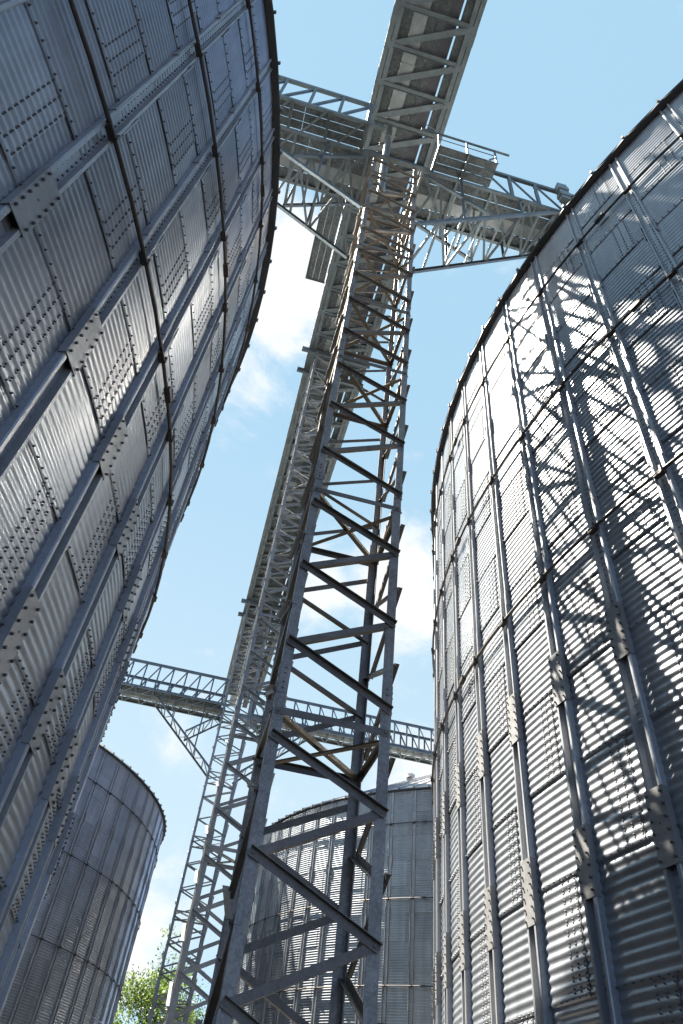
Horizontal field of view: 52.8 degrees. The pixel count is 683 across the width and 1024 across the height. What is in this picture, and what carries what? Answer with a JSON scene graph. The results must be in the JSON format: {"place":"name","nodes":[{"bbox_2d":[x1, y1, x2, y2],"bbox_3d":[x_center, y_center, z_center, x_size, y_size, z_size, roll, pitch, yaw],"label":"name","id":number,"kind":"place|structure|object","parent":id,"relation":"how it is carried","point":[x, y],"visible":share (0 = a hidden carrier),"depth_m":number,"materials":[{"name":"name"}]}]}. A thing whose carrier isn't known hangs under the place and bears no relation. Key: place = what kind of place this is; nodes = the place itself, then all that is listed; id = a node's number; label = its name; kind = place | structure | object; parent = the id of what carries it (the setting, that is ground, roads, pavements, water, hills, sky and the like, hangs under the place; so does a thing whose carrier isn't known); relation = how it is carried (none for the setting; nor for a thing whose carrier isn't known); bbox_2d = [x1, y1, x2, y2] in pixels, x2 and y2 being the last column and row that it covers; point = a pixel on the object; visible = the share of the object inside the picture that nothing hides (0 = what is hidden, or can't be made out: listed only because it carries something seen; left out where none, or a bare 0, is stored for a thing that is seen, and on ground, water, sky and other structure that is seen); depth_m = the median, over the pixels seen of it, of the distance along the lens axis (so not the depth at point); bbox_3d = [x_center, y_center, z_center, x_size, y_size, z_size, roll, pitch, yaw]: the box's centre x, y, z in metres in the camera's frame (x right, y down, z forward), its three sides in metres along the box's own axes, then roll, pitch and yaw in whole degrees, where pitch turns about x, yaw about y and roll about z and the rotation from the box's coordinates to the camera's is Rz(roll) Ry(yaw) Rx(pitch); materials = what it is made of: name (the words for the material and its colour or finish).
{"place":"outdoors","nodes":[
{"label":"outdoors","id":0,"kind":"place"},
{"bbox_2d":[100,0,682,1023],"label":"sky","id":1,"kind":"structure","parent":0,"point":[552,86],"materials":[{"name":"blue"}]},
{"label":"ground","id":2,"kind":"structure","parent":0,"visible":0},
{"bbox_2d":[0,743,166,1023],"bbox_3d":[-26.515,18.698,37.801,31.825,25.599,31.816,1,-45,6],"label":"grain silo","id":3,"kind":"object","parent":2,"relation":"on","point":[74,964],"visible":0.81,"depth_m":32.62,"materials":[{"name":"metal"}]},
{"bbox_2d":[113,1002,138,1023],"bbox_3d":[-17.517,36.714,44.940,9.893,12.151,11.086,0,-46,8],"label":"leafy tree","id":4,"kind":"object","parent":2,"relation":"on","point":[116,1017],"visible":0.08,"depth_m":46.14,"materials":[{"name":"green plant"}]},
{"bbox_2d":[0,0,282,1016],"bbox_3d":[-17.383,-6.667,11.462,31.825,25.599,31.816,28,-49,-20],"label":"grain silo","id":5,"kind":"object","parent":2,"relation":"on","point":[140,154],"visible":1,"depth_m":6.82,"materials":[{"name":"metal"}]},
{"bbox_2d":[116,924,207,1023],"bbox_3d":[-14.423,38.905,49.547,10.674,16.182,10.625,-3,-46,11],"label":"leafy tree","id":6,"kind":"object","parent":2,"relation":"on","point":[145,995],"visible":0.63,"depth_m":50.77,"materials":[{"name":"green plant"}]},
{"bbox_2d":[156,984,206,1023],"bbox_3d":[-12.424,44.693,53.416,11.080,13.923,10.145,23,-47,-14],"label":"leafy tree","id":7,"kind":"object","parent":2,"relation":"on","point":[190,1020],"visible":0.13,"depth_m":55.72,"materials":[{"name":"green plant"}]},
{"bbox_2d":[147,598,281,1023],"bbox_3d":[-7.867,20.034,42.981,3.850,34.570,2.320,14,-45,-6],"label":"lattice tower","id":8,"kind":"structure","parent":2,"relation":"on","point":[203,931],"depth_m":42.46,"materials":[{"name":"metal"}]},
{"bbox_2d":[117,658,233,778],"bbox_3d":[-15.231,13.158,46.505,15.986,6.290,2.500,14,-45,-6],"label":"conveyor bridge","id":9,"kind":"structure","parent":8,"relation":"attached to","point":[208,707],"depth_m":47.64,"materials":[{"name":"metal"}]},
{"bbox_2d":[232,691,433,783],"bbox_3d":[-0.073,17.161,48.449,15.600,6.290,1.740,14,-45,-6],"label":"conveyor bridge","id":10,"kind":"structure","parent":8,"relation":"attached to","point":[412,752],"depth_m":49.66,"materials":[{"name":"metal"}]},
{"bbox_2d":[221,0,486,711],"bbox_3d":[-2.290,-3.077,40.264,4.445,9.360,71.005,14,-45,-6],"label":"conveyor gallery","id":11,"kind":"object","parent":8,"relation":"on","point":[414,61],"visible":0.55,"depth_m":32.05,"materials":[{"name":"metal"}]},
{"bbox_2d":[164,346,369,1023],"bbox_3d":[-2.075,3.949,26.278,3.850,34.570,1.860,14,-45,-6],"label":"lattice tower","id":12,"kind":"structure","parent":2,"relation":"on","point":[186,936],"depth_m":22.41,"materials":[{"name":"metal"}]},
{"bbox_2d":[195,158,418,1023],"bbox_3d":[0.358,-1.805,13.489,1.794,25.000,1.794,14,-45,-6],"label":"lattice tower","id":13,"kind":"structure","parent":2,"relation":"on","point":[225,1003],"depth_m":9.10,"materials":[{"name":"metal"}]},
{"bbox_2d":[277,68,396,258],"bbox_3d":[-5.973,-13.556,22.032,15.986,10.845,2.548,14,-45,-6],"label":"conveyor bridge","id":14,"kind":"structure","parent":13,"relation":"attached to","point":[334,164],"depth_m":21.43,"materials":[{"name":"metal"}]},
{"bbox_2d":[381,124,573,274],"bbox_3d":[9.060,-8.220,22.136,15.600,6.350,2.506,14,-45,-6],"label":"conveyor bridge","id":15,"kind":"structure","parent":13,"relation":"attached to","point":[442,197],"depth_m":22.20,"materials":[{"name":"metal"}]},
{"bbox_2d":[231,773,433,1023],"bbox_3d":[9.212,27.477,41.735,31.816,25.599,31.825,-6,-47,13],"label":"grain silo","id":16,"kind":"object","parent":2,"relation":"on","point":[405,985],"visible":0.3,"depth_m":32.50,"materials":[{"name":"metal"}]},
{"bbox_2d":[430,79,682,1023],"bbox_3d":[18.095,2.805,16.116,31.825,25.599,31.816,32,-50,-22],"label":"grain silo","id":17,"kind":"object","parent":2,"relation":"on","point":[556,530],"visible":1,"depth_m":9.71,"materials":[{"name":"metal"}]}
]}

